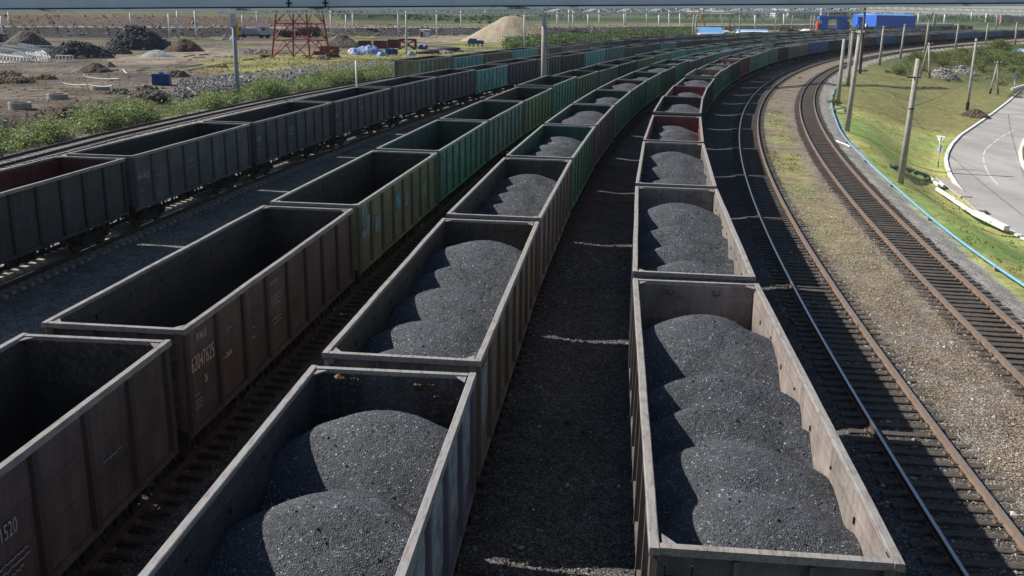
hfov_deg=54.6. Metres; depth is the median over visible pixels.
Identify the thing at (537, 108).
open wagon
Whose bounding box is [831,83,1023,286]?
water pipe
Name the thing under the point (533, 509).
litter
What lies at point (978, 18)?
wood
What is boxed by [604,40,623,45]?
open wagon
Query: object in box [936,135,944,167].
road sign post
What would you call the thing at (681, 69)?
open wagon
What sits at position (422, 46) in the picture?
pipe bundle
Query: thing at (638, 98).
open wagon
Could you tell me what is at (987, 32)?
utility pole
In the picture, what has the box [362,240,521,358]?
coal heap
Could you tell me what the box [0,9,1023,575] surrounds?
ground
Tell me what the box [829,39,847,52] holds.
open wagon
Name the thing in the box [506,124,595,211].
open wagon
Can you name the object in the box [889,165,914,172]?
green trough
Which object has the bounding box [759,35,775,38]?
open wagon
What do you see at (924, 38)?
open wagon
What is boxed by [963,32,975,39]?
open wagon
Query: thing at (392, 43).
scrap container
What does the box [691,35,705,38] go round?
open wagon
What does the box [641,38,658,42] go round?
open wagon
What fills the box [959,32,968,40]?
open wagon
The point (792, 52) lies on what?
open wagon
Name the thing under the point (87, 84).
barrier tape
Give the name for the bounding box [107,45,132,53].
spoil heap
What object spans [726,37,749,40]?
open wagon
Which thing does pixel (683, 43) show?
open wagon
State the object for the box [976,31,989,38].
open wagon
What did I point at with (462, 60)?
open wagon
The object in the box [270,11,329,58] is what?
lattice tower
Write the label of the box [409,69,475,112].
open wagon
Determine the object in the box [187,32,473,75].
yard grass
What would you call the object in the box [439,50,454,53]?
scrap heap
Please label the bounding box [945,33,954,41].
open wagon
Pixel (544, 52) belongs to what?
utility pole
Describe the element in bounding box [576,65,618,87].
open wagon
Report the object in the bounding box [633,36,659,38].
open wagon
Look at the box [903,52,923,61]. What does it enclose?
shrub
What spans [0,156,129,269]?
open wagon
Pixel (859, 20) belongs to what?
control cabin
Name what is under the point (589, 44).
open wagon
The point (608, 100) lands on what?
coal heap
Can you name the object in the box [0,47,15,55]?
wire cage
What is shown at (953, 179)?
kerb
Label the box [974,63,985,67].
shrub
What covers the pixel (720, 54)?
open wagon
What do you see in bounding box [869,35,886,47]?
open wagon
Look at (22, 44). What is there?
wire cage
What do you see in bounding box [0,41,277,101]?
yard litter
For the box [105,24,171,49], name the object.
spoil heap
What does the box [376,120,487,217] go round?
open wagon
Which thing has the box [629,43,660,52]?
open wagon
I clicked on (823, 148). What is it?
railway track
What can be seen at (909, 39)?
open wagon
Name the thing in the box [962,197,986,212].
kerb slab
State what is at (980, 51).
shrub
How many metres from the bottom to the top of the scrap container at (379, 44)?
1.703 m
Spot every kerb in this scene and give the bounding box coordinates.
[944,87,1023,239]
[1019,138,1023,167]
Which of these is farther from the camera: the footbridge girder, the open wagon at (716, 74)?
the open wagon at (716, 74)
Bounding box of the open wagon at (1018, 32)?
[1008,30,1019,37]
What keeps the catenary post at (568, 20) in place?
on the ground at (604, 217)
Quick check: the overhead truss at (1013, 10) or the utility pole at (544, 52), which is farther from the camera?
the overhead truss at (1013, 10)
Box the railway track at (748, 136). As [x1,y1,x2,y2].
[732,38,1023,575]
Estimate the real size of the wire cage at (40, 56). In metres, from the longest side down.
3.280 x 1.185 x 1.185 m
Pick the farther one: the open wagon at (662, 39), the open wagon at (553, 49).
the open wagon at (662, 39)
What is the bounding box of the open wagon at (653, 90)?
[617,72,661,112]
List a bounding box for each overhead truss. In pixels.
[217,9,544,13]
[542,7,866,14]
[850,7,1023,12]
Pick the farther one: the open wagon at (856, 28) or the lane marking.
the open wagon at (856, 28)
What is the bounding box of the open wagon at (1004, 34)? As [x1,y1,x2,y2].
[997,30,1007,37]
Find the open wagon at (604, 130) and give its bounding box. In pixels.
[544,104,614,169]
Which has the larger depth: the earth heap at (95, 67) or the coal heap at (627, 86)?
the earth heap at (95, 67)
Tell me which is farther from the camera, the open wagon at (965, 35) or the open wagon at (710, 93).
the open wagon at (965, 35)
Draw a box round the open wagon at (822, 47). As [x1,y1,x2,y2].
[808,40,827,55]
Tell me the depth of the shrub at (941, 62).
245.28 m
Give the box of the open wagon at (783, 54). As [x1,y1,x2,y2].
[768,46,788,65]
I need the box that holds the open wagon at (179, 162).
[66,122,251,227]
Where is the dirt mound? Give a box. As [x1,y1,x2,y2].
[960,109,991,118]
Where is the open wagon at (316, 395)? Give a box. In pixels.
[138,365,476,575]
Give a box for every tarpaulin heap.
[349,45,382,54]
[376,51,387,56]
[407,51,415,55]
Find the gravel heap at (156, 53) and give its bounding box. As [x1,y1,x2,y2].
[139,50,175,56]
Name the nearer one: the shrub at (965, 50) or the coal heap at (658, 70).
the coal heap at (658, 70)
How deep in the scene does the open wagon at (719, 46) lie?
205.70 m
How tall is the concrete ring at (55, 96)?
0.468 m
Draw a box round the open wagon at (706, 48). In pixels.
[689,45,714,51]
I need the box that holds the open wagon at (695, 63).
[672,57,701,72]
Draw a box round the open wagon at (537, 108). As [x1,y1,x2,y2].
[484,87,552,145]
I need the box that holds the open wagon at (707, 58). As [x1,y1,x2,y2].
[682,53,714,66]
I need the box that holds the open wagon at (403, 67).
[394,55,451,77]
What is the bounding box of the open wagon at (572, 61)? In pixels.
[549,52,584,72]
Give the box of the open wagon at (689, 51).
[676,47,700,54]
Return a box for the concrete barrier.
[1010,84,1023,91]
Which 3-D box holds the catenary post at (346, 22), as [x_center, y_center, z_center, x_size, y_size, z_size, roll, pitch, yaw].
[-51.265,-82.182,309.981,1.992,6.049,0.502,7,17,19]
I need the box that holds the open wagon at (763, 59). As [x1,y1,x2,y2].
[741,50,768,73]
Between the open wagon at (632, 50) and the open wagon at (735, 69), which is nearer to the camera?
the open wagon at (735, 69)
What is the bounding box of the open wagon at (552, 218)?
[446,157,571,290]
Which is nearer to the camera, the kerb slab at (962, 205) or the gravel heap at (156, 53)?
the kerb slab at (962, 205)
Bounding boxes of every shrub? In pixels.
[827,99,842,104]
[890,65,913,75]
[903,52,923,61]
[924,50,947,62]
[935,58,950,66]
[941,50,969,60]
[952,47,970,54]
[959,55,977,64]
[971,47,989,58]
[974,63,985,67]
[976,67,993,72]
[977,38,1017,52]
[981,56,1007,65]
[997,50,1016,59]
[1007,53,1023,64]
[1007,65,1016,72]
[1007,88,1023,97]
[1012,66,1023,77]
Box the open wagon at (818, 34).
[803,33,822,35]
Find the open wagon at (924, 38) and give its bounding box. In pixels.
[920,33,930,43]
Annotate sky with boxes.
[859,6,1023,16]
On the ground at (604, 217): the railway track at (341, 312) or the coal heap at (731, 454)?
the railway track at (341, 312)
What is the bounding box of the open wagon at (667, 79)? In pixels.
[634,65,675,102]
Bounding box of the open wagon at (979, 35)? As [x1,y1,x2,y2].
[971,32,982,39]
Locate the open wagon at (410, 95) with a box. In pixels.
[358,76,436,127]
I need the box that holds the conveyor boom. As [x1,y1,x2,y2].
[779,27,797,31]
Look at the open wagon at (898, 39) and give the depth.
336.44 m
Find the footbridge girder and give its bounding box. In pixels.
[0,0,1023,11]
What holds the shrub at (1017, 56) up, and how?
on the ground at (604, 217)
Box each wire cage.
[0,42,20,49]
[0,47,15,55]
[0,49,30,58]
[0,53,23,62]
[2,44,32,52]
[12,51,36,61]
[17,43,40,49]
[19,48,44,55]
[26,52,50,61]
[28,45,55,54]
[35,51,48,59]
[55,55,72,61]
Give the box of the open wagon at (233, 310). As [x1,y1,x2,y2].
[41,205,354,458]
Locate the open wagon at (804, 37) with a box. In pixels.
[797,36,813,38]
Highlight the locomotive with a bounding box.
[954,24,964,29]
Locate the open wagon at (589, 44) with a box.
[570,41,604,48]
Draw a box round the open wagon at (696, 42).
[689,39,707,45]
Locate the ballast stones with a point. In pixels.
(803, 213)
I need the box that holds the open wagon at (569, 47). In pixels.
[550,44,583,52]
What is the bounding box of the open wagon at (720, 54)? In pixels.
[697,51,726,60]
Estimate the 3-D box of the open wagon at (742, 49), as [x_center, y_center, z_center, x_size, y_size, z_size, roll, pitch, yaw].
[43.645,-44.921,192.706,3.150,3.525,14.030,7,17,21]
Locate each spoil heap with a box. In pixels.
[0,33,9,42]
[32,40,115,58]
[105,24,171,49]
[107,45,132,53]
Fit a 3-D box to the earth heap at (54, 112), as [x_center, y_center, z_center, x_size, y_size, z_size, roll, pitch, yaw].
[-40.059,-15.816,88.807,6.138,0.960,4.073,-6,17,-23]
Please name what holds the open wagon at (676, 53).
on the railway track at (341, 312)
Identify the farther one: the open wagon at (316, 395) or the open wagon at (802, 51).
the open wagon at (802, 51)
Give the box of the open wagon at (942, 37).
[937,33,946,41]
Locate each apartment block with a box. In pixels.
[672,8,687,14]
[710,8,737,16]
[742,8,769,16]
[770,8,783,17]
[784,8,811,17]
[820,8,851,16]
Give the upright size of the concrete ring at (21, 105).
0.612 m
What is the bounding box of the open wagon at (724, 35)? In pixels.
[720,34,734,37]
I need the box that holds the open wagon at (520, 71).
[485,59,536,90]
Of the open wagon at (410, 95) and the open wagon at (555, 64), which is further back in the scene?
the open wagon at (555, 64)
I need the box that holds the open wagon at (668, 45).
[657,42,676,49]
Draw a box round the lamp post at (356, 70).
[354,58,357,86]
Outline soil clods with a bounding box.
[0,54,220,129]
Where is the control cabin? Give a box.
[855,17,862,26]
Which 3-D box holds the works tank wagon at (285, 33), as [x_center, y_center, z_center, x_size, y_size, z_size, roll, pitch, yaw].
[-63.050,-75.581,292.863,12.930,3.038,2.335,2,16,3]
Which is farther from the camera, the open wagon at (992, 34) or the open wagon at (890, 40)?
the open wagon at (992, 34)
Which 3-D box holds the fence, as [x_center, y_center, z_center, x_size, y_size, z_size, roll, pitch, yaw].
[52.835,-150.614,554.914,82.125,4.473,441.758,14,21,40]
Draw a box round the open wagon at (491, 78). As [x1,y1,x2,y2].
[458,64,507,100]
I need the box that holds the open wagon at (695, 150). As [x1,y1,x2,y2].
[636,141,716,188]
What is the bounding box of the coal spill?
[458,240,634,575]
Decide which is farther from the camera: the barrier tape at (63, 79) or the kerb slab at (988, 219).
the barrier tape at (63, 79)
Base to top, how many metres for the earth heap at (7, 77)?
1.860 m
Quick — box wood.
[261,8,1022,25]
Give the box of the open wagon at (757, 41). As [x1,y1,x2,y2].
[742,39,765,43]
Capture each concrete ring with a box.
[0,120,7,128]
[8,101,31,109]
[46,93,67,99]
[90,86,109,89]
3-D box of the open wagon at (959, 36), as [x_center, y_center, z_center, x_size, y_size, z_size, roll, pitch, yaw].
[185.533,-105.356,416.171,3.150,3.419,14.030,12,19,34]
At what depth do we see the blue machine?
242.13 m
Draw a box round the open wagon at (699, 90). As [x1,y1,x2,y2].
[664,85,707,127]
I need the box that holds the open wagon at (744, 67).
[719,55,749,83]
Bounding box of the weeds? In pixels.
[0,57,409,155]
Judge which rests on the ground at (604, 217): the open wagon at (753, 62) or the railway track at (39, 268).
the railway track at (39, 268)
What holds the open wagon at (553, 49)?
on the railway track
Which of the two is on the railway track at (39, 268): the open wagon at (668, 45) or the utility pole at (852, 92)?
the open wagon at (668, 45)
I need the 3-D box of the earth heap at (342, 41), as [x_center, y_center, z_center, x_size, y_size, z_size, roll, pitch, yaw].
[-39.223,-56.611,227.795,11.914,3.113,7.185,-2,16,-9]
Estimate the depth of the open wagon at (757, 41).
241.88 m
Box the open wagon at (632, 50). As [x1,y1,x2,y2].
[625,45,642,57]
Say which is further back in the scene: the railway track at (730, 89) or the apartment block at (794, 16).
the apartment block at (794, 16)
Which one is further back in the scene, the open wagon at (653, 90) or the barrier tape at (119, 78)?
the barrier tape at (119, 78)
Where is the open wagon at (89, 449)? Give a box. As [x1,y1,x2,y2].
[0,333,178,575]
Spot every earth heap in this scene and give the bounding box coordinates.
[0,70,38,83]
[1,30,53,47]
[30,74,57,79]
[44,106,90,117]
[78,62,112,72]
[102,88,130,94]
[126,84,170,98]
[163,39,205,51]
[166,70,190,77]
[318,34,360,47]
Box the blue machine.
[468,38,483,46]
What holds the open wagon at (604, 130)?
on the railway track at (482, 478)
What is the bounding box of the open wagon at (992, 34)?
[984,31,995,38]
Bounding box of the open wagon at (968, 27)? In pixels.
[965,26,972,29]
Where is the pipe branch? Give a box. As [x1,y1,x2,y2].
[832,107,846,112]
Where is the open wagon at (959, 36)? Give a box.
[948,32,961,40]
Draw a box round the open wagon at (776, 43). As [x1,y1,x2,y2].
[761,41,784,45]
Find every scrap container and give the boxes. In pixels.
[358,40,371,45]
[373,40,386,48]
[387,39,397,47]
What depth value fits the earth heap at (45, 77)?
119.84 m
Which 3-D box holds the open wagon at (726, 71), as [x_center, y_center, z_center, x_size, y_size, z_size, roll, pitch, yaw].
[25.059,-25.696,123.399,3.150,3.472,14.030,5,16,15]
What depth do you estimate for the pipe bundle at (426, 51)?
201.84 m
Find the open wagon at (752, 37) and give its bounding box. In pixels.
[739,35,762,39]
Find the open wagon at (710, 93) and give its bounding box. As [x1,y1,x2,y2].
[675,77,714,115]
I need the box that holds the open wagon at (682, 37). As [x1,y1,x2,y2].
[670,36,690,40]
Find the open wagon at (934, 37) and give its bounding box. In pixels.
[924,33,938,42]
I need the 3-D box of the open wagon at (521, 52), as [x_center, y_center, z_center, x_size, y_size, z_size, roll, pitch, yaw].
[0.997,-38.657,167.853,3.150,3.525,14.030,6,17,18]
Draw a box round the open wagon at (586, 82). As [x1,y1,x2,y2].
[553,70,598,100]
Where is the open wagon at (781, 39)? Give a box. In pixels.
[770,38,790,40]
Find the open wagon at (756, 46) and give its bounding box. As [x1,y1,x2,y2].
[742,45,762,49]
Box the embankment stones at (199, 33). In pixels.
[0,13,655,37]
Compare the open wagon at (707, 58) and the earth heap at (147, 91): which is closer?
the earth heap at (147, 91)
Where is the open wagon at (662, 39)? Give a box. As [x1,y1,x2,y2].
[654,37,674,41]
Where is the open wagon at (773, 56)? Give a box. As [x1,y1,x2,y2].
[752,47,778,69]
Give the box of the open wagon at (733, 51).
[712,49,738,55]
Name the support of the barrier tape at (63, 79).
on the ground at (604, 217)
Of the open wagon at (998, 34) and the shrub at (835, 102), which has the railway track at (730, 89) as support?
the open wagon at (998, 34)
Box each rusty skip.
[313,51,325,54]
[319,46,338,52]
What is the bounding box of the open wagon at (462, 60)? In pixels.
[448,54,483,68]
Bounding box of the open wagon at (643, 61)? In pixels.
[618,56,654,69]
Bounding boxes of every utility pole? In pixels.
[230,14,239,94]
[541,12,548,76]
[836,39,845,100]
[844,30,865,131]
[846,31,855,85]
[859,8,865,73]
[878,26,885,64]
[897,59,920,184]
[899,24,905,58]
[924,20,930,53]
[954,23,959,49]
[965,38,978,110]
[985,23,988,43]
[1014,22,1017,44]
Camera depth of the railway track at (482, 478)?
36.67 m
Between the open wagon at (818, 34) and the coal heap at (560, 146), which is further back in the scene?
the open wagon at (818, 34)
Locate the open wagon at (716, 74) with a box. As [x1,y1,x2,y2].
[685,69,722,102]
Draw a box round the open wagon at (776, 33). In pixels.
[771,32,786,34]
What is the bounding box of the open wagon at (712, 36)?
[699,35,720,38]
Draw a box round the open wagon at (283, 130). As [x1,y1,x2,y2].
[203,101,332,178]
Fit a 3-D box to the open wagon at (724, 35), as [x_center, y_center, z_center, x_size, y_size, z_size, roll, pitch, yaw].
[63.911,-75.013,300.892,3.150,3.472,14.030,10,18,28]
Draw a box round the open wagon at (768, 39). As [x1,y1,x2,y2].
[755,39,778,41]
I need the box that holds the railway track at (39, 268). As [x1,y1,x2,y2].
[0,86,518,299]
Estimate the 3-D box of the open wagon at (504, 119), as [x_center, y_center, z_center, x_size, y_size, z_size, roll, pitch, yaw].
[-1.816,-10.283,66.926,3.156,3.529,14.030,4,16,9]
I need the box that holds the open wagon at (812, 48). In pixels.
[795,41,817,57]
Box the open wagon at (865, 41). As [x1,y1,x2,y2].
[847,37,867,49]
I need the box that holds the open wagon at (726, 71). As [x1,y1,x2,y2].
[698,64,730,93]
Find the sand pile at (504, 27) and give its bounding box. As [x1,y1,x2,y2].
[460,16,541,42]
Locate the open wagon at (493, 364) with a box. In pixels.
[321,218,538,476]
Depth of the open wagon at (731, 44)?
217.66 m
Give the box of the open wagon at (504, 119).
[439,100,523,173]
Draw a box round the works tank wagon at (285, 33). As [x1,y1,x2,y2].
[276,26,320,37]
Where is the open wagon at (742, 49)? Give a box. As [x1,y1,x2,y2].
[723,46,750,52]
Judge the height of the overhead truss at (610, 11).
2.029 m
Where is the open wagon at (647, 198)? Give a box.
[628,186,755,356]
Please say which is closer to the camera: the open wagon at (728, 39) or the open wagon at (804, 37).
the open wagon at (728, 39)
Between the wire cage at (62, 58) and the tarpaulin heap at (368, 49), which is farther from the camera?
the tarpaulin heap at (368, 49)
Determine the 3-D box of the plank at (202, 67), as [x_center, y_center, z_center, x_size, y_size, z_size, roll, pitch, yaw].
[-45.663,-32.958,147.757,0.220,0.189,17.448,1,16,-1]
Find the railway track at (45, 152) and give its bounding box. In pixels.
[0,77,393,169]
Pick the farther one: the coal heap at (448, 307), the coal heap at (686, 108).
the coal heap at (686, 108)
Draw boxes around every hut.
[696,27,724,33]
[733,29,768,32]
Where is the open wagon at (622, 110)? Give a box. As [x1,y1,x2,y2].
[572,90,631,142]
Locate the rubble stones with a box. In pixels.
[175,58,400,97]
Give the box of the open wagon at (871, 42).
[865,36,876,48]
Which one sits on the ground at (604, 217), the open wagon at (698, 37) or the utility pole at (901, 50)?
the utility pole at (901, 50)
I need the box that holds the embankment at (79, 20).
[0,13,953,37]
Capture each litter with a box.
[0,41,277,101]
[518,253,624,548]
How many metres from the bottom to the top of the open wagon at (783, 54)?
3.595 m
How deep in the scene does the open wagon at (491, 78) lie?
115.26 m
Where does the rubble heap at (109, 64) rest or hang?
on the ground at (604, 217)
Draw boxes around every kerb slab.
[935,187,956,200]
[936,178,972,197]
[939,181,945,187]
[953,200,971,212]
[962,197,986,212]
[971,210,1009,229]
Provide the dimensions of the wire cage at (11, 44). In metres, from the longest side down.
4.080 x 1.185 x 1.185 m
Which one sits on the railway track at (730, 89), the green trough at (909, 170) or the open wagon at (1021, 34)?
the open wagon at (1021, 34)
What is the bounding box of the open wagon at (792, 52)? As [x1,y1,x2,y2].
[778,45,798,62]
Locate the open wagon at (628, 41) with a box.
[613,38,640,45]
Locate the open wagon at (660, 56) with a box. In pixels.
[635,52,670,62]
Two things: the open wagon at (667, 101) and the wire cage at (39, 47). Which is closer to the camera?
the open wagon at (667, 101)
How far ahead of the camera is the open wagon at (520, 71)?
127.64 m
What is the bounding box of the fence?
[341,12,818,23]
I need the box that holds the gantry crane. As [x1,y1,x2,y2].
[686,11,737,29]
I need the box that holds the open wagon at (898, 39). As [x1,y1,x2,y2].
[889,35,904,45]
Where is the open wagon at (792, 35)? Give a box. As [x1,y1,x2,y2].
[779,34,799,36]
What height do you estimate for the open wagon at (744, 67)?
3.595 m
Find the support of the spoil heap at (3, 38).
on the ground at (604, 217)
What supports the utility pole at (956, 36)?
on the ground at (604, 217)
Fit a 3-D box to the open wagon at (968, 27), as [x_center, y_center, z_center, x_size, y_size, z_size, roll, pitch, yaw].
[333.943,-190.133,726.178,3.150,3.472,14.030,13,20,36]
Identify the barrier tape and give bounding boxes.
[2,57,67,67]
[45,73,85,86]
[62,79,151,89]
[84,75,150,82]
[107,69,127,78]
[108,68,175,79]
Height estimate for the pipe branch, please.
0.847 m
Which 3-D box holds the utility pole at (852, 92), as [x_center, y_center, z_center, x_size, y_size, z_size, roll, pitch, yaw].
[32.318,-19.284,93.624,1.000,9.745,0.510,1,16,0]
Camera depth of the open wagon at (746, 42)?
231.06 m
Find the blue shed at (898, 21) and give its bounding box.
[852,13,915,28]
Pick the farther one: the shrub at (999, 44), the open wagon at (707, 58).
the shrub at (999, 44)
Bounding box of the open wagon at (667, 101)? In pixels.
[653,96,702,118]
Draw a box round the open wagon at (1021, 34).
[1017,30,1023,36]
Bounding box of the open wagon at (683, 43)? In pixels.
[664,40,692,47]
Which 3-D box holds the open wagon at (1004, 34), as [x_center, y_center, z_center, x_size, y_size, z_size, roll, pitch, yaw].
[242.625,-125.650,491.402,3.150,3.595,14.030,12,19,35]
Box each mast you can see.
[405,11,406,54]
[524,14,525,47]
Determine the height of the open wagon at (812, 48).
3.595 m
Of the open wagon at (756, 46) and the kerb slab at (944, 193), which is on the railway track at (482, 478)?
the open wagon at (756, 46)
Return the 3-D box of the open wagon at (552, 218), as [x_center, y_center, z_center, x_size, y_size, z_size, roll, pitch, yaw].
[0.250,-2.416,39.123,3.150,3.525,14.030,3,16,7]
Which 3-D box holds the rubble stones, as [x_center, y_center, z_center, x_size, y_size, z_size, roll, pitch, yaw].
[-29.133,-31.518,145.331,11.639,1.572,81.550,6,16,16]
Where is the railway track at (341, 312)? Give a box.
[76,115,552,575]
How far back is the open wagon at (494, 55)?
154.57 m
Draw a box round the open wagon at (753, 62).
[735,53,758,77]
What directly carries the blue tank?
on the ground at (604, 217)
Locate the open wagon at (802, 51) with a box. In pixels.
[786,43,807,60]
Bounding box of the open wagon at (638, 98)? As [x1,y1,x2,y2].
[596,79,646,124]
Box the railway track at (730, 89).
[703,37,1019,127]
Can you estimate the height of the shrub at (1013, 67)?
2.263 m
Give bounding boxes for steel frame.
[398,38,416,49]
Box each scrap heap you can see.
[313,55,331,59]
[326,50,339,57]
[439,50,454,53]
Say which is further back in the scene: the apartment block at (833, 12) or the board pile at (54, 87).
the apartment block at (833, 12)
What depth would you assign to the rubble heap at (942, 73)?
207.15 m
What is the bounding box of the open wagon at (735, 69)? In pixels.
[709,60,739,89]
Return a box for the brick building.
[999,15,1023,23]
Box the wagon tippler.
[815,8,849,29]
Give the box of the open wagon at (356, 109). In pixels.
[293,87,390,148]
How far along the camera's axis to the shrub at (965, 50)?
302.85 m
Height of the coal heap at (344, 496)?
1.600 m
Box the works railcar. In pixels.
[237,26,270,37]
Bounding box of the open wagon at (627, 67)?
[596,60,637,76]
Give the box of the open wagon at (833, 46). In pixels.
[818,39,837,54]
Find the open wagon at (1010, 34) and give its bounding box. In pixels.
[1003,31,1013,37]
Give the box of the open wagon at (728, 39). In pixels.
[711,38,735,41]
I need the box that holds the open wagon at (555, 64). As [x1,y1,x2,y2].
[516,55,561,80]
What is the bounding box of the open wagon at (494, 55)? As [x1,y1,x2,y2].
[466,50,512,63]
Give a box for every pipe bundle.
[416,50,438,53]
[417,45,427,48]
[428,47,459,51]
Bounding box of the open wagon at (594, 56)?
[567,49,605,66]
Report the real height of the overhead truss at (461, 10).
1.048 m
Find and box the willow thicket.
[500,25,698,48]
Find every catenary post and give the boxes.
[0,16,2,33]
[168,14,173,37]
[176,11,179,37]
[194,11,197,39]
[330,11,331,36]
[345,15,350,30]
[397,11,398,35]
[568,10,569,28]
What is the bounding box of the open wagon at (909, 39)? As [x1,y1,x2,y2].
[898,35,913,44]
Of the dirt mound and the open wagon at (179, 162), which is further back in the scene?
the dirt mound
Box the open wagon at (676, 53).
[653,49,685,59]
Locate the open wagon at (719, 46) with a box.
[702,43,727,49]
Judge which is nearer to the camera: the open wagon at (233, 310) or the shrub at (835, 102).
the open wagon at (233, 310)
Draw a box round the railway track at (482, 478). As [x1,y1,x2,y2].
[454,36,1014,575]
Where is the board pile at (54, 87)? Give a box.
[23,85,89,94]
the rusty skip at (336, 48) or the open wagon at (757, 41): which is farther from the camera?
the open wagon at (757, 41)
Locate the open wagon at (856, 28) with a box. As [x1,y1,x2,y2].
[852,27,861,29]
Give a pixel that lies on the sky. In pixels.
(995, 8)
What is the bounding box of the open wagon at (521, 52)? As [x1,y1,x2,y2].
[499,47,538,58]
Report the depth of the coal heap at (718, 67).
124.03 m
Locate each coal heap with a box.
[207,409,448,575]
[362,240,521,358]
[474,174,556,216]
[528,136,581,156]
[558,111,603,124]
[590,97,619,103]
[609,83,637,89]
[635,77,648,79]
[638,203,733,274]
[642,151,705,184]
[642,314,862,555]
[645,68,666,71]
[650,126,698,140]
[661,104,699,112]
[673,92,702,96]
[681,80,709,86]
[706,66,724,69]
[718,62,732,64]
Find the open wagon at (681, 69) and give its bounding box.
[651,59,688,84]
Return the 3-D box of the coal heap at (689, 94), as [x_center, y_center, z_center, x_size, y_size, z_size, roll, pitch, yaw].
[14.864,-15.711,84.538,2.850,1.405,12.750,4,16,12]
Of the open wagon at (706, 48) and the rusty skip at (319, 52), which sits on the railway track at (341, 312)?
the open wagon at (706, 48)
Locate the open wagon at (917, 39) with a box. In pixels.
[905,34,922,43]
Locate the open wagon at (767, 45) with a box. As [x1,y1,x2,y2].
[750,43,773,46]
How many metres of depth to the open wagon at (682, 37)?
266.13 m
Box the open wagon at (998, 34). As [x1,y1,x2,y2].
[994,31,1001,38]
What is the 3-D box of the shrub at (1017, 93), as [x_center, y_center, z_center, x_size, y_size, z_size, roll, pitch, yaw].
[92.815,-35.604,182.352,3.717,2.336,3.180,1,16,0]
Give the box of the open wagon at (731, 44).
[718,42,740,46]
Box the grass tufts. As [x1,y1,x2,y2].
[760,74,1023,274]
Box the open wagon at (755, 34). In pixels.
[743,33,761,35]
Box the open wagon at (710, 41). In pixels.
[707,38,721,43]
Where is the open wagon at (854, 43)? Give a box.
[837,38,856,51]
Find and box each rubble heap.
[104,61,115,66]
[214,35,243,39]
[239,48,270,53]
[931,67,963,80]
[951,65,978,75]
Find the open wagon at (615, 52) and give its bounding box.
[590,46,625,61]
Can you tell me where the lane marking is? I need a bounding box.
[983,130,1012,184]
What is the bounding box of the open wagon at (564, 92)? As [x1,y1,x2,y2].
[518,75,576,117]
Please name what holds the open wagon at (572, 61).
on the railway track at (39, 268)
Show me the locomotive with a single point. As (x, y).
(961, 27)
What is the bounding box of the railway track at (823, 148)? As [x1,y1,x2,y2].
[794,41,1023,403]
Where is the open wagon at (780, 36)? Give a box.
[775,35,787,37]
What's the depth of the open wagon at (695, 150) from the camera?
49.46 m
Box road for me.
[948,92,1023,235]
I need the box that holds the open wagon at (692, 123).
[643,115,703,142]
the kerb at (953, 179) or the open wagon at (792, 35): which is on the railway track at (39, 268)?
the open wagon at (792, 35)
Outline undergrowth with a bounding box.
[892,45,1023,83]
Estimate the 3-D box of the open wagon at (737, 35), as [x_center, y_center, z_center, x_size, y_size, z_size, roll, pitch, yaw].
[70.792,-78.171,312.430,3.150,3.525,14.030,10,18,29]
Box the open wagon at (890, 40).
[879,35,895,46]
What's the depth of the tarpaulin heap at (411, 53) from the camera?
196.01 m
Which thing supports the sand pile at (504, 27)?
on the ground at (604, 217)
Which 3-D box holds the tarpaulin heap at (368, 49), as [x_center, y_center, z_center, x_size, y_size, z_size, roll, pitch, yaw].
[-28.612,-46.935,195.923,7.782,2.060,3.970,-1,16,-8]
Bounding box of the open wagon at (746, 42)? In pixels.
[732,41,753,45]
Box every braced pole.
[920,42,930,77]
[989,61,1001,94]
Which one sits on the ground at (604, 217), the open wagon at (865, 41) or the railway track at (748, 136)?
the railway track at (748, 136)
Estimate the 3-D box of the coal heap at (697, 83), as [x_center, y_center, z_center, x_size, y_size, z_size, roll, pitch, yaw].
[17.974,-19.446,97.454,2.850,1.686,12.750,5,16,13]
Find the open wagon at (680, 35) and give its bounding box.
[667,34,691,35]
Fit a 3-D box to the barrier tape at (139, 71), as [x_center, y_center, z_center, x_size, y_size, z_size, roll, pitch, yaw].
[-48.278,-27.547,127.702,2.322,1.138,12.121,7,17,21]
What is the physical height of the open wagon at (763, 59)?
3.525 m
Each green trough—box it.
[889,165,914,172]
[912,170,929,178]
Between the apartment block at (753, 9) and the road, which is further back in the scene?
the apartment block at (753, 9)
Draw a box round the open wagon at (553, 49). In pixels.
[528,46,561,54]
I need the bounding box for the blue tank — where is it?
[151,72,171,84]
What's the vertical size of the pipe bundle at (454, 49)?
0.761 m
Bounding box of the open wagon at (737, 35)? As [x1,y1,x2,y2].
[729,34,747,36]
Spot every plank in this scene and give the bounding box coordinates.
[175,64,202,66]
[187,63,221,70]
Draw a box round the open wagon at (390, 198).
[270,150,437,293]
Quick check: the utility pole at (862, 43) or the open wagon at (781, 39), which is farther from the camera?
the open wagon at (781, 39)
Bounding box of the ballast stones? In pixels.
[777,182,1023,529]
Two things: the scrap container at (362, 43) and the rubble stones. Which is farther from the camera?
the scrap container at (362, 43)
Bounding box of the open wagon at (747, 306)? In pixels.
[628,278,905,575]
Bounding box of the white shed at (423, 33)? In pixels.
[419,29,429,36]
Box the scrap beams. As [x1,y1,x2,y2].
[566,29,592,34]
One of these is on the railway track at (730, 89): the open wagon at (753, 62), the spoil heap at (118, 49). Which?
the open wagon at (753, 62)
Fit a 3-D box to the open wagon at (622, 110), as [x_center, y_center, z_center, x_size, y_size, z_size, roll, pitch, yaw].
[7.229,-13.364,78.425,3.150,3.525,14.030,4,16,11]

